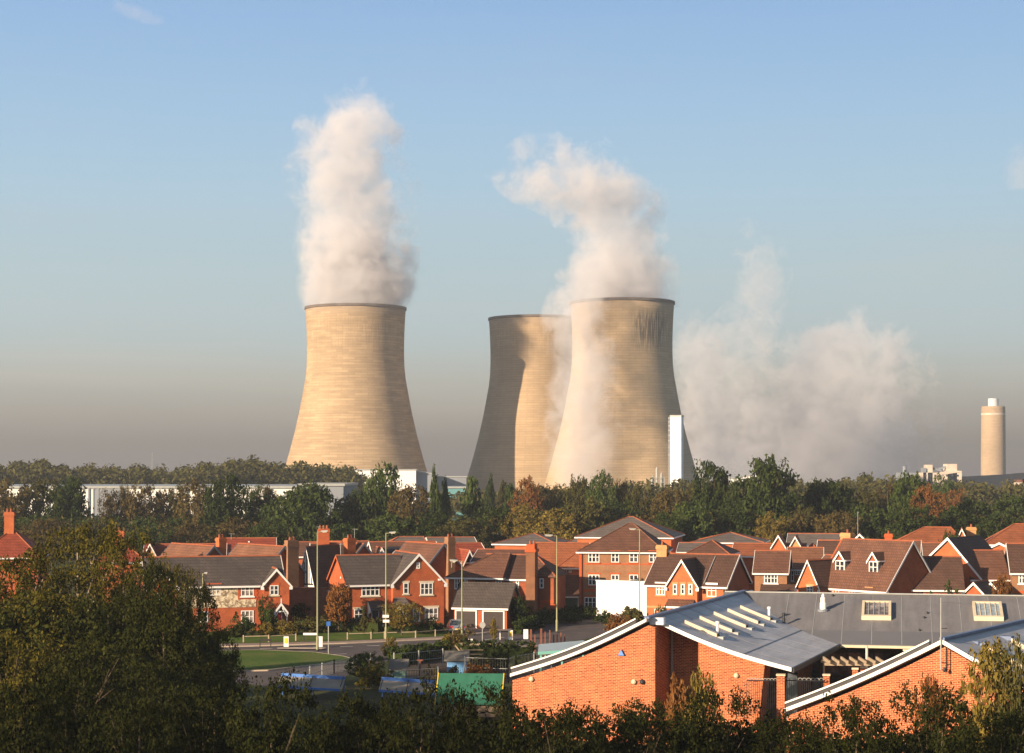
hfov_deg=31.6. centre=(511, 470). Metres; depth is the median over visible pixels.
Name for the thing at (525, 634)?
traffic bollard
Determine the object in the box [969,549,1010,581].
brick house
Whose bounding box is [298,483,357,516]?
warehouse
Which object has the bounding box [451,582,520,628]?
double garage
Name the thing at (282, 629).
shrub
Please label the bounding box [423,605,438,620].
window
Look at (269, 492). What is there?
tree
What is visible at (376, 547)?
brick house
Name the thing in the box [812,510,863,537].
tree
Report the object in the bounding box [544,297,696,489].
cooling tower
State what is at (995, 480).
hills
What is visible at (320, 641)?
traffic bollard
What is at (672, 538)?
flats
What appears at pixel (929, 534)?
brick house
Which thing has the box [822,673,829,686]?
brick pier
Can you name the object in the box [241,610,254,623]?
window
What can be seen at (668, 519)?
tree
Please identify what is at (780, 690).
brick pier
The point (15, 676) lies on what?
bush
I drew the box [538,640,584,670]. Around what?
canopy
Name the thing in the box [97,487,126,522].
tree
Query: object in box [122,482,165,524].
tree
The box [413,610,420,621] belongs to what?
window
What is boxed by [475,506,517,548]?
tree
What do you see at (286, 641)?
traffic bollard
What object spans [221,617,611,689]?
road
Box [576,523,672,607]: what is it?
flats
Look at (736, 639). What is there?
school wing
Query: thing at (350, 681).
ground
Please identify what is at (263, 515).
tree
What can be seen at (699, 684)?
shrub
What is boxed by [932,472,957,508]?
tree
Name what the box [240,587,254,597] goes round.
window
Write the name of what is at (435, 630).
knee rail
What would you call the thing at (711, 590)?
window
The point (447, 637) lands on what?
bush
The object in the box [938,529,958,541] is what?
tree
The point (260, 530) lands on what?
tree
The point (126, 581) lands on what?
tree
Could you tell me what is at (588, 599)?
window
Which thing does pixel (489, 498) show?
poplar tree
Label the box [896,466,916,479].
works block
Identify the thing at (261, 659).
grass island
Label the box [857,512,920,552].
brick house
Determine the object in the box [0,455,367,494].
woodland
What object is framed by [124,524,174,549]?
tree
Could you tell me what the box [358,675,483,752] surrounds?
bush
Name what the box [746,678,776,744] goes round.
railing gate
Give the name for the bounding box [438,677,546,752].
bush
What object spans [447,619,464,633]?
parked car
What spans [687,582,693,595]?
window
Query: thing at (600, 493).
tree
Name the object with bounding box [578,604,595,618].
shrub
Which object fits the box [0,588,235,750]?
thicket undergrowth
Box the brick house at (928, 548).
[921,542,941,555]
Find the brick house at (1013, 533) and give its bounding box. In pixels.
[985,523,1023,552]
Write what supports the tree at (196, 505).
on the ground at (350, 681)
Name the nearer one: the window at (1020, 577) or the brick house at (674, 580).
the brick house at (674, 580)
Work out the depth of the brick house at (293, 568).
212.53 m
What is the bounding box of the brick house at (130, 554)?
[93,527,148,600]
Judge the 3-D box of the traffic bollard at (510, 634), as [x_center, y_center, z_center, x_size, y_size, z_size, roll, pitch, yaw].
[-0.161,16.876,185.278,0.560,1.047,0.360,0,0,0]
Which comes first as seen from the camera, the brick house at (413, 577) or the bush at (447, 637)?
the bush at (447, 637)
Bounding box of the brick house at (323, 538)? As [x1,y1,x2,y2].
[309,525,343,553]
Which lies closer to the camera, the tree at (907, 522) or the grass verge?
the grass verge
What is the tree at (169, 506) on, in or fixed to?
on the ground at (350, 681)
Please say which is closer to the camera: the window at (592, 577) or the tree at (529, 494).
the window at (592, 577)
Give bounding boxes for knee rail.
[243,634,295,642]
[347,628,453,639]
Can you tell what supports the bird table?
on the allotment soil
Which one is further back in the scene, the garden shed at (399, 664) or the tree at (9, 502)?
the tree at (9, 502)
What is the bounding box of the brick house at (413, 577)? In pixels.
[326,543,447,629]
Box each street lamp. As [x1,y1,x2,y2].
[316,530,327,650]
[385,531,395,638]
[450,559,462,634]
[545,534,557,632]
[629,528,640,610]
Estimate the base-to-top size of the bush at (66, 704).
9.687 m
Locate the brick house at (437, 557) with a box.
[399,534,463,615]
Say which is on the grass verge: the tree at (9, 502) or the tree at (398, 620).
the tree at (398, 620)
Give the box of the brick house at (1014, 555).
[1004,543,1023,594]
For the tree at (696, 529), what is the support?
on the ground at (350, 681)
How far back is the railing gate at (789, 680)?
114.25 m
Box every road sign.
[326,622,329,653]
[479,622,484,640]
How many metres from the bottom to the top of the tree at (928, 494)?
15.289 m
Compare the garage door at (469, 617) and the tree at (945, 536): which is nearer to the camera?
the garage door at (469, 617)
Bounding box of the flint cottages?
[141,555,292,631]
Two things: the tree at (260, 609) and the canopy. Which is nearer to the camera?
the canopy
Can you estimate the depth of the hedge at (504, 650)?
158.77 m
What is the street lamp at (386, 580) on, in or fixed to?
on the pavement
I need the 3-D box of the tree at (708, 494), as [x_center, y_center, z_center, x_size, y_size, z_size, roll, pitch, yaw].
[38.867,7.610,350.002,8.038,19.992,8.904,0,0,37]
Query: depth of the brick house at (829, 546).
235.11 m
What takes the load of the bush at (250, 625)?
on the grass verge
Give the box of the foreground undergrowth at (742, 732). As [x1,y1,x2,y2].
[0,708,1023,752]
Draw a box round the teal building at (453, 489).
[448,486,466,519]
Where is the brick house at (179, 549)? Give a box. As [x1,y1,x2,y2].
[160,534,226,555]
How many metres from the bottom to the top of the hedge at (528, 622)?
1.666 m
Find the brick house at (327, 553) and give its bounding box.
[302,543,339,591]
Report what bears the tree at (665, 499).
on the ground at (350, 681)
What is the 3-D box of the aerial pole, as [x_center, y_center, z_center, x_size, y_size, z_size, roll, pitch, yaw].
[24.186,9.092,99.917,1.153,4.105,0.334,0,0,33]
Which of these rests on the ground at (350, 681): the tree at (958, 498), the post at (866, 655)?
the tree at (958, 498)
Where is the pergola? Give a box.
[821,656,883,673]
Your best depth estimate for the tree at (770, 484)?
338.21 m
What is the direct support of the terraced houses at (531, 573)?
on the ground at (350, 681)
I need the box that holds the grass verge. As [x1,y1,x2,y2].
[207,631,451,642]
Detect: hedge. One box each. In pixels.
[292,616,384,631]
[382,622,443,632]
[385,639,451,663]
[456,637,537,667]
[512,605,583,633]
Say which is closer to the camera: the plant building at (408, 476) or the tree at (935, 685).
the tree at (935, 685)
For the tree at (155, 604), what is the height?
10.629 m
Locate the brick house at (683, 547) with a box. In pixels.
[676,542,705,552]
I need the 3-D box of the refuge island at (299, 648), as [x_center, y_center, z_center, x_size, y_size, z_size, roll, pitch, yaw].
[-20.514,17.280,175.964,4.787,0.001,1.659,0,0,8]
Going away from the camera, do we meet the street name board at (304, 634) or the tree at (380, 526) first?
the street name board at (304, 634)
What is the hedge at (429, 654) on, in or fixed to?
on the ground at (350, 681)
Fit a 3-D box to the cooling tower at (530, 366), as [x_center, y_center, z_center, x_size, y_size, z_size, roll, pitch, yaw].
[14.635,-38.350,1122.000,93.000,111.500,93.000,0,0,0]
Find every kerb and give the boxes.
[224,630,502,646]
[233,650,349,671]
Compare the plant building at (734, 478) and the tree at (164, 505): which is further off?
the plant building at (734, 478)
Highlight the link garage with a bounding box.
[566,574,578,609]
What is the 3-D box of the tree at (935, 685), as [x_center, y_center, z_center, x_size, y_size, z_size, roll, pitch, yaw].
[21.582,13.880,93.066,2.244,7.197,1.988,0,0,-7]
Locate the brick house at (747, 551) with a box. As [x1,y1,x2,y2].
[732,533,807,590]
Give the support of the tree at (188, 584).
on the foreground grass at (368, 693)
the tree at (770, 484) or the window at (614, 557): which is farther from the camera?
the tree at (770, 484)
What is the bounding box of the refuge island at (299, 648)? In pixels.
[277,647,323,648]
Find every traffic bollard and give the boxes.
[284,636,288,646]
[318,636,322,647]
[508,630,512,639]
[523,629,528,639]
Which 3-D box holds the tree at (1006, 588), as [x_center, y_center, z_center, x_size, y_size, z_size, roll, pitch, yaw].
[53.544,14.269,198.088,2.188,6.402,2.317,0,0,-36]
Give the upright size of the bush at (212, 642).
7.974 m
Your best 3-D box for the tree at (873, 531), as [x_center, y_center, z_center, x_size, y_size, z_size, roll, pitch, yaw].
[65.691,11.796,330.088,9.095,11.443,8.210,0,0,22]
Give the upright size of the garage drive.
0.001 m
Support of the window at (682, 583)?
in the brick house at (674, 580)
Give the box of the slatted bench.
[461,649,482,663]
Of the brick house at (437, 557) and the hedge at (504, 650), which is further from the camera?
the brick house at (437, 557)
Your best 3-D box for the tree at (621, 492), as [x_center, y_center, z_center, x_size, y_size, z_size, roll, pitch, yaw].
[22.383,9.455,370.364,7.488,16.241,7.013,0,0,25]
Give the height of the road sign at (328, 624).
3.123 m
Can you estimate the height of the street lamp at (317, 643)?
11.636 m
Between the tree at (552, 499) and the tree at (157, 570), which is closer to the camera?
the tree at (157, 570)
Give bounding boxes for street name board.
[259,639,270,647]
[303,633,316,640]
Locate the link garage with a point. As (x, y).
(572, 589)
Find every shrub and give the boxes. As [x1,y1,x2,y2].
[249,621,277,634]
[274,619,297,634]
[293,614,332,632]
[417,615,438,634]
[524,611,543,625]
[534,607,554,620]
[558,611,583,622]
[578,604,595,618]
[590,607,615,621]
[603,606,643,625]
[603,612,632,630]
[647,672,689,751]
[653,603,666,613]
[685,664,722,735]
[941,579,960,593]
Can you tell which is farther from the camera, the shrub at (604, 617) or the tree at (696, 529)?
the tree at (696, 529)
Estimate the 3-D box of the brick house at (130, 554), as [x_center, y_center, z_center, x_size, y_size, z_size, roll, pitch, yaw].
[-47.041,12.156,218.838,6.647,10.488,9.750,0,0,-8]
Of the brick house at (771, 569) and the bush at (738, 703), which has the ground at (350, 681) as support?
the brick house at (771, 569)
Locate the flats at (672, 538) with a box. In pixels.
[568,516,684,552]
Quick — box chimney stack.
[981,398,1005,475]
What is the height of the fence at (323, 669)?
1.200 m
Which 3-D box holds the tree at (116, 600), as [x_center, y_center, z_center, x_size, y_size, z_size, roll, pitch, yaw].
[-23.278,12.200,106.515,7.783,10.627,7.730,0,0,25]
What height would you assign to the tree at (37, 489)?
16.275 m
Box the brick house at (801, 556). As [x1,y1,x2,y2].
[787,547,823,583]
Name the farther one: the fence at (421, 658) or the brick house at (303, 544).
the brick house at (303, 544)
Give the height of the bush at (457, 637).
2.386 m
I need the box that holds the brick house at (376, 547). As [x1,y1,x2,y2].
[367,541,436,553]
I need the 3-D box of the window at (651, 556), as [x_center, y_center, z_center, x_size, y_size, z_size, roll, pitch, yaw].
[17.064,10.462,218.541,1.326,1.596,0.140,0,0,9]
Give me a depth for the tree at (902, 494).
348.41 m
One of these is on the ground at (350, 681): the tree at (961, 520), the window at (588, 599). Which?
the tree at (961, 520)
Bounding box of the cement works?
[918,464,961,483]
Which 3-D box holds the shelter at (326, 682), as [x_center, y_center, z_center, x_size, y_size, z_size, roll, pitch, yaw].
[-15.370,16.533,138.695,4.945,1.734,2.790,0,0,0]
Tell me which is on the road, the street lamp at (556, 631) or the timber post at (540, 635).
the street lamp at (556, 631)
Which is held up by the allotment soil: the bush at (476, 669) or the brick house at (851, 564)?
the bush at (476, 669)
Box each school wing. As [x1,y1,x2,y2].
[510,590,842,743]
[784,619,1023,752]
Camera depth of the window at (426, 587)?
198.97 m
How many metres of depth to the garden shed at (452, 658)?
153.04 m
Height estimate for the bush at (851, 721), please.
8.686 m
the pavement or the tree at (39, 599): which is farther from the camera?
the pavement
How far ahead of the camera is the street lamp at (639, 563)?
207.29 m
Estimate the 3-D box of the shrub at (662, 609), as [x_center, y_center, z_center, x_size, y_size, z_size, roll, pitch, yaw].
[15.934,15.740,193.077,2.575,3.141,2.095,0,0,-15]
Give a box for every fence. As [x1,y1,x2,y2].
[295,655,370,674]
[389,666,438,679]
[393,648,442,668]
[464,652,551,678]
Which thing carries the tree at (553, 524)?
on the ground at (350, 681)
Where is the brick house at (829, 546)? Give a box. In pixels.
[817,539,839,554]
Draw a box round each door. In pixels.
[276,612,280,625]
[372,611,377,619]
[456,611,475,627]
[484,612,502,628]
[566,598,577,607]
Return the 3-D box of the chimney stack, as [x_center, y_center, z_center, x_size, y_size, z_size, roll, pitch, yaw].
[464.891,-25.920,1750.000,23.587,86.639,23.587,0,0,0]
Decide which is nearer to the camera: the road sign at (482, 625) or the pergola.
the pergola
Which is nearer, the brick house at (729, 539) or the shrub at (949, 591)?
the shrub at (949, 591)
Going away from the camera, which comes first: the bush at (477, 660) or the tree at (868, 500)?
the bush at (477, 660)
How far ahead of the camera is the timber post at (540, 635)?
167.36 m
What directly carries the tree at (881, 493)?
on the ground at (350, 681)
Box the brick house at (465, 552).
[445,542,483,566]
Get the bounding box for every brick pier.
[776,673,785,747]
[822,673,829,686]
[852,667,858,674]
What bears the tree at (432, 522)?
on the ground at (350, 681)
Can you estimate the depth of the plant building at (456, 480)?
960.00 m
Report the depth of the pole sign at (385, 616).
185.16 m
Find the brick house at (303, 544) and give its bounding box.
[299,541,316,565]
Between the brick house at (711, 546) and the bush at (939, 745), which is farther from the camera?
the brick house at (711, 546)
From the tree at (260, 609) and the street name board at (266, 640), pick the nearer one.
the street name board at (266, 640)
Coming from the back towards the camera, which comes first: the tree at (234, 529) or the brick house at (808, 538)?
the tree at (234, 529)
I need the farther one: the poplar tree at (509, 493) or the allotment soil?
the poplar tree at (509, 493)
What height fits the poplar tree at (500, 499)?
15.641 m
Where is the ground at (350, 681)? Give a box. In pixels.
[49,482,997,692]
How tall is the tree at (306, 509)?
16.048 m
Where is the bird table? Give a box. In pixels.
[417,659,422,678]
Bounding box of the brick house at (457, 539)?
[425,536,476,542]
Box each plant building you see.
[355,469,418,503]
[416,471,437,503]
[437,476,467,492]
[728,473,755,481]
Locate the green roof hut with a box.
[434,673,504,716]
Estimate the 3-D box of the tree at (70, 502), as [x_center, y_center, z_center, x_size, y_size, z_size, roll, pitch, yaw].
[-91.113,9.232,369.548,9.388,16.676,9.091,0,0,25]
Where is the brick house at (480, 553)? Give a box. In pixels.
[470,548,538,562]
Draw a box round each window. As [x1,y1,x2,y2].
[207,583,221,595]
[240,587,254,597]
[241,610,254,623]
[268,583,279,596]
[353,607,362,618]
[360,586,380,596]
[402,581,409,594]
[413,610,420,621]
[419,581,433,595]
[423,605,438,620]
[454,579,459,588]
[539,578,543,587]
[583,595,595,607]
[587,550,600,563]
[587,573,600,585]
[610,550,619,563]
[610,573,619,579]
[628,550,638,563]
[628,573,638,580]
[648,550,655,563]
[655,582,665,596]
[672,582,677,595]
[679,582,685,595]
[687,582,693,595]
[706,583,717,597]
[764,575,777,583]
[791,571,794,582]
[806,584,813,591]
[1017,575,1023,584]
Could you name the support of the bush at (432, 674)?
on the foreground grass at (368, 693)
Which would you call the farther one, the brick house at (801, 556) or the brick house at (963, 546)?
the brick house at (801, 556)
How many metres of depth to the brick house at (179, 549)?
228.04 m
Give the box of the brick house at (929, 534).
[899,524,976,541]
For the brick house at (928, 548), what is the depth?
234.04 m
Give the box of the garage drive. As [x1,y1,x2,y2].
[451,628,511,633]
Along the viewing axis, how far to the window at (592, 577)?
219.71 m
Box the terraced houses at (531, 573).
[445,541,568,619]
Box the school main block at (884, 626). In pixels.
[723,591,1023,707]
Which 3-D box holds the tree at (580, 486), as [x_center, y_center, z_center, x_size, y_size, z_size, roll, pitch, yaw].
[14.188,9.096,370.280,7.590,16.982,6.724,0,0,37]
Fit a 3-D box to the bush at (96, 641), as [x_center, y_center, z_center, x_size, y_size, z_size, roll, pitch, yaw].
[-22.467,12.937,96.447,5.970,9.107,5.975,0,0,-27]
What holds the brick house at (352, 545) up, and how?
on the ground at (350, 681)
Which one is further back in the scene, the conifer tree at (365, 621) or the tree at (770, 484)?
the tree at (770, 484)
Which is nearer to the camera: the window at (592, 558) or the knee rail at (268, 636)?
the knee rail at (268, 636)
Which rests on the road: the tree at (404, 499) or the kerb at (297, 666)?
the kerb at (297, 666)
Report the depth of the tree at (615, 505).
333.92 m
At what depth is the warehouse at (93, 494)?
470.00 m
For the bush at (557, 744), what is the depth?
71.86 m
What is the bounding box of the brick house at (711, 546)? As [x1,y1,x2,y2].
[686,540,739,553]
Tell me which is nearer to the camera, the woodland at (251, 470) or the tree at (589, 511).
the tree at (589, 511)
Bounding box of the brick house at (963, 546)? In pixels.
[929,535,991,589]
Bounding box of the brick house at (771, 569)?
[752,550,795,591]
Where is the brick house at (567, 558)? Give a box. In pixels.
[535,542,589,573]
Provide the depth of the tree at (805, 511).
333.70 m
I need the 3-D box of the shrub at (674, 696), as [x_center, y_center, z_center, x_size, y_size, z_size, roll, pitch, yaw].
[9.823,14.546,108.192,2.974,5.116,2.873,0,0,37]
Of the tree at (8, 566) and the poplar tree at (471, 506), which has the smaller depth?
the tree at (8, 566)
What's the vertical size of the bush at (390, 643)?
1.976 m
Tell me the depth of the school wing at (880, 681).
102.37 m
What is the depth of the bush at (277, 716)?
71.73 m
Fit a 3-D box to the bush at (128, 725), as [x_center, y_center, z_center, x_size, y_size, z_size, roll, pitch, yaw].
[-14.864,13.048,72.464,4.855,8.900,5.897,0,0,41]
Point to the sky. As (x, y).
(826, 197)
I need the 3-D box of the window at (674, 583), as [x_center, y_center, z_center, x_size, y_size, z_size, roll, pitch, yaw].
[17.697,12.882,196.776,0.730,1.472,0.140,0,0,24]
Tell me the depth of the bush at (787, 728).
75.80 m
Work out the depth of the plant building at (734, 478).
900.00 m
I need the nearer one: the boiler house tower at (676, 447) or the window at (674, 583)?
the window at (674, 583)
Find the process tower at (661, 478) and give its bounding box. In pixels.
[649,467,664,489]
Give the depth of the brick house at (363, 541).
236.83 m
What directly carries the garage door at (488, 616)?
in the double garage
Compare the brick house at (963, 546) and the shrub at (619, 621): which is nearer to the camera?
the shrub at (619, 621)
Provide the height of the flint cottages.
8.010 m
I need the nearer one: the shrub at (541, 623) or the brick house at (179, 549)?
the shrub at (541, 623)
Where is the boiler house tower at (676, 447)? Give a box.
[668,415,683,486]
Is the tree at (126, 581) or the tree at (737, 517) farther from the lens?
the tree at (737, 517)
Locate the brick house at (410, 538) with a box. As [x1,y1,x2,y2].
[388,536,425,540]
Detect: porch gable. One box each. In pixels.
[962,579,996,593]
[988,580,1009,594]
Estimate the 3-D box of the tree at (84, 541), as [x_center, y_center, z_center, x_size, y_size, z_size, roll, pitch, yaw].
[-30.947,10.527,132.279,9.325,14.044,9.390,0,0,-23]
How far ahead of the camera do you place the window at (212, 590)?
195.32 m
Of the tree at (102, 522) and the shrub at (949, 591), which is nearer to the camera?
the shrub at (949, 591)
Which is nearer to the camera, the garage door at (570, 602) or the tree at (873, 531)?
the garage door at (570, 602)
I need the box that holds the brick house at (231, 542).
[226,537,276,554]
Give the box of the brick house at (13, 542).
[0,508,49,597]
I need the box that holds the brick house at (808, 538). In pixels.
[786,532,865,545]
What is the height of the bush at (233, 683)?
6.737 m
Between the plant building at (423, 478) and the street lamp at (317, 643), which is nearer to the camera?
the street lamp at (317, 643)
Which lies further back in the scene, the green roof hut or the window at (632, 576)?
the window at (632, 576)
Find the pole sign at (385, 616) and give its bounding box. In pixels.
[383,615,388,622]
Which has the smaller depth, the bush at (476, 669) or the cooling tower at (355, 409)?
the bush at (476, 669)
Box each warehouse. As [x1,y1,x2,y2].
[0,484,298,519]
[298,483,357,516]
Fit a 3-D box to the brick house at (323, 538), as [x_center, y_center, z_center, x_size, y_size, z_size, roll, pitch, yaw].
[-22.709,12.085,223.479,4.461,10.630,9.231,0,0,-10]
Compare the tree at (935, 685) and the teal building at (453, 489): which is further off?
the teal building at (453, 489)
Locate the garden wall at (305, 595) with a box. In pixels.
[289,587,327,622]
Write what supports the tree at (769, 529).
on the ground at (350, 681)
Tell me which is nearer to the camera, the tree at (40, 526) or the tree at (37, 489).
the tree at (40, 526)
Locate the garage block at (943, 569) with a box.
[911,556,964,593]
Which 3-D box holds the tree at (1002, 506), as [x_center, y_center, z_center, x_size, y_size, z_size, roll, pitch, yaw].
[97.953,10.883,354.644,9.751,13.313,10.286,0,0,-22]
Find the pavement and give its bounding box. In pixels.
[214,627,511,645]
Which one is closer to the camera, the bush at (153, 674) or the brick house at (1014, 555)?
the bush at (153, 674)
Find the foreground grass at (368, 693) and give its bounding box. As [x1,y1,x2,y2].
[228,679,785,752]
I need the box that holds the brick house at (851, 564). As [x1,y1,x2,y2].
[795,529,930,593]
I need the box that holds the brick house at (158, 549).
[143,541,226,555]
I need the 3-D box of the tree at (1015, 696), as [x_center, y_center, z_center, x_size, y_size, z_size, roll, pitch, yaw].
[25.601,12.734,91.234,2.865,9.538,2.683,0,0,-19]
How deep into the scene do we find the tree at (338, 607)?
192.86 m
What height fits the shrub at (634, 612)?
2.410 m
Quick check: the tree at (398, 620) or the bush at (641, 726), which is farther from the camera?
the tree at (398, 620)
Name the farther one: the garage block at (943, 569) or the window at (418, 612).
the garage block at (943, 569)
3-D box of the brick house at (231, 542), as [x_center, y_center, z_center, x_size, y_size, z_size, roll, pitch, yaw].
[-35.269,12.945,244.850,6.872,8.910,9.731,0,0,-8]
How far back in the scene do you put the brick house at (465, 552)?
233.10 m
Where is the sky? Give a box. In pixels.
[0,0,1023,481]
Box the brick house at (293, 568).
[228,537,305,586]
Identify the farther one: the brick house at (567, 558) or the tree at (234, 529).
the tree at (234, 529)
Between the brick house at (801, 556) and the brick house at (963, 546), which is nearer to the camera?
the brick house at (963, 546)
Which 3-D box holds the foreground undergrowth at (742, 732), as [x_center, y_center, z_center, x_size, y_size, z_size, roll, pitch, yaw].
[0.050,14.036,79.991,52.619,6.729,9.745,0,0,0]
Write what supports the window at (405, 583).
in the brick house at (413, 577)
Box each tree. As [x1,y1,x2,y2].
[0,478,31,524]
[0,548,84,689]
[0,583,143,711]
[16,476,59,518]
[19,517,72,555]
[20,518,151,604]
[40,475,90,552]
[41,586,180,717]
[74,516,117,559]
[89,525,170,618]
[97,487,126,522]
[111,484,131,523]
[120,554,196,633]
[120,588,218,725]
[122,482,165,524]
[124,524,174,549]
[143,488,174,523]
[150,561,212,638]
[166,482,190,520]
[168,520,217,542]
[172,478,213,524]
[173,583,221,648]
[199,472,245,539]
[216,516,250,537]
[233,482,269,522]
[245,520,287,544]
[252,483,278,520]
[258,494,288,534]
[258,594,273,616]
[267,479,343,540]
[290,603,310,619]
[313,523,361,540]
[323,582,352,631]
[328,492,362,525]
[342,487,386,538]
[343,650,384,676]
[355,512,426,540]
[359,605,368,632]
[362,461,401,516]
[381,601,426,634]
[387,483,430,520]
[410,509,454,537]
[429,464,441,516]
[434,516,488,547]
[440,478,451,520]
[460,475,485,535]
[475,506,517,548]
[483,473,495,509]
[489,617,496,639]
[495,480,507,511]
[500,502,541,537]
[502,483,519,512]
[507,475,543,514]
[510,595,532,620]
[529,507,588,539]
[534,482,565,515]
[554,489,574,510]
[560,474,595,512]
[565,491,616,533]
[585,468,617,515]
[600,498,643,523]
[604,478,637,515]
[624,483,653,515]
[650,487,690,514]
[652,509,684,541]
[671,500,717,541]
[681,482,703,506]
[691,458,730,522]
[708,500,758,536]
[721,474,759,523]
[742,454,805,541]
[752,510,787,542]
[783,504,825,537]
[791,476,863,530]
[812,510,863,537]
[848,503,894,538]
[854,485,884,510]
[875,482,894,512]
[887,470,930,517]
[887,503,939,538]
[909,483,946,525]
[911,673,950,741]
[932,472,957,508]
[937,505,986,538]
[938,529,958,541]
[941,487,969,509]
[947,635,1023,747]
[957,496,994,536]
[975,510,1021,538]
[991,492,1023,519]
[991,572,1013,594]
[994,633,1023,735]
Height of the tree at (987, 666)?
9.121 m
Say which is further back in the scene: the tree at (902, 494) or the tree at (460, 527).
the tree at (902, 494)
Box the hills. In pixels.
[962,473,1023,490]
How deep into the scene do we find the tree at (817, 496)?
347.69 m
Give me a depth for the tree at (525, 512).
329.28 m
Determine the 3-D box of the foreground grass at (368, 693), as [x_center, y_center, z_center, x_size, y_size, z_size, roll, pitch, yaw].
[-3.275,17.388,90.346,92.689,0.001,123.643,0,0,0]
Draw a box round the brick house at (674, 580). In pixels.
[643,541,752,615]
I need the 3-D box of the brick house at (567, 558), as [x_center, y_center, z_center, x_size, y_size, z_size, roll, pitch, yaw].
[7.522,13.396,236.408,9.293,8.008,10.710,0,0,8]
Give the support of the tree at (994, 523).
on the ground at (350, 681)
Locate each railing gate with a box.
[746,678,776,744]
[785,678,823,717]
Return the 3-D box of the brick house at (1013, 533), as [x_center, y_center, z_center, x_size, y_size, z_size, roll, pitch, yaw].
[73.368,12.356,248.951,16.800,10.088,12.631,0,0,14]
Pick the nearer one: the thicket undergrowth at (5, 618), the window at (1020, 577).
the thicket undergrowth at (5, 618)
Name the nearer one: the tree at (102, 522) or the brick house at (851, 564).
the brick house at (851, 564)
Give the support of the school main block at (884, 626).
on the ground at (350, 681)
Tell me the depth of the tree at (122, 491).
387.16 m
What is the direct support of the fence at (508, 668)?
on the allotment soil
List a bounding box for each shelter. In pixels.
[277,673,344,694]
[379,677,435,696]
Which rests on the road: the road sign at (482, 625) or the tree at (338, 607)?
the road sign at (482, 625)
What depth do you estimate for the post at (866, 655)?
119.42 m
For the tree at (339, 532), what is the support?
on the ground at (350, 681)
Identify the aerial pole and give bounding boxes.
[940,598,960,671]
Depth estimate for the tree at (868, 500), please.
378.96 m
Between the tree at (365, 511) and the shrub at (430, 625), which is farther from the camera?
the tree at (365, 511)
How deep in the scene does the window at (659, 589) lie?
198.27 m
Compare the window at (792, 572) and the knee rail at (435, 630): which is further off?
the window at (792, 572)
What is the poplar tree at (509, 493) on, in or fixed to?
on the ground at (350, 681)
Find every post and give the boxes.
[540,628,541,643]
[866,646,867,668]
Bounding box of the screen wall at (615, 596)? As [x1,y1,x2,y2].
[595,580,646,615]
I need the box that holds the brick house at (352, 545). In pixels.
[329,535,372,553]
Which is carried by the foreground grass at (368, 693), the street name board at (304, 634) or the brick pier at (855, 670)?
the brick pier at (855, 670)
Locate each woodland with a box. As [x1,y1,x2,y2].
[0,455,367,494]
[0,502,1023,560]
[439,471,1023,519]
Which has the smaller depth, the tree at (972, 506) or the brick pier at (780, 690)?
the brick pier at (780, 690)
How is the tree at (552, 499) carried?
on the ground at (350, 681)
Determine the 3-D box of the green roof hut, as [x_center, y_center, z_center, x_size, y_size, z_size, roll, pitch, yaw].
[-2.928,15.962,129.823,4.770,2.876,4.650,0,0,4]
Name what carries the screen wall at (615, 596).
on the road
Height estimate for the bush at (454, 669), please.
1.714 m
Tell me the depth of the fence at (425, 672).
147.23 m
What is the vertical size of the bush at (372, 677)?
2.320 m
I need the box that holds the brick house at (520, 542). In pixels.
[491,533,569,548]
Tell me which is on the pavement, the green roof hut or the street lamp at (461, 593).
the street lamp at (461, 593)
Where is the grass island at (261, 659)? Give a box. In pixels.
[219,650,349,669]
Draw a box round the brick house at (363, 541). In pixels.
[338,529,368,545]
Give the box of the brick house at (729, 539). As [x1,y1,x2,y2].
[691,532,769,547]
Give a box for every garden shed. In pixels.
[388,659,409,677]
[444,651,469,672]
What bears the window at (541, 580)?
in the terraced houses at (531, 573)
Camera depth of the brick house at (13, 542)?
211.52 m
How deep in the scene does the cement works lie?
1350.00 m
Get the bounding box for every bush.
[0,628,76,747]
[0,677,69,752]
[21,658,129,752]
[36,625,147,738]
[69,689,192,752]
[109,653,206,745]
[142,683,278,752]
[171,656,251,737]
[191,625,247,699]
[220,624,249,637]
[223,666,329,752]
[230,611,256,631]
[257,607,278,628]
[311,685,423,752]
[354,660,393,687]
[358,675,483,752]
[381,637,398,655]
[423,664,443,679]
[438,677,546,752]
[441,632,458,650]
[444,665,461,672]
[450,624,475,647]
[463,663,497,672]
[467,654,502,670]
[499,698,612,752]
[585,697,717,752]
[661,682,780,752]
[746,707,853,752]
[779,691,908,752]
[868,679,987,752]
[948,702,1023,752]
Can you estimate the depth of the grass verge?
188.24 m
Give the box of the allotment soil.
[385,649,589,683]
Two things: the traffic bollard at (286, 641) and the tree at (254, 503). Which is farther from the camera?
the tree at (254, 503)
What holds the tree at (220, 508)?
on the ground at (350, 681)
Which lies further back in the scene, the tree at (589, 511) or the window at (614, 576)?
the tree at (589, 511)
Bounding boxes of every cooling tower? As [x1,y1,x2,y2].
[285,303,426,471]
[467,314,571,492]
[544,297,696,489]
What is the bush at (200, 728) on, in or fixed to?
on the foreground grass at (368, 693)
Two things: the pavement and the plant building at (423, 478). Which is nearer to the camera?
the pavement

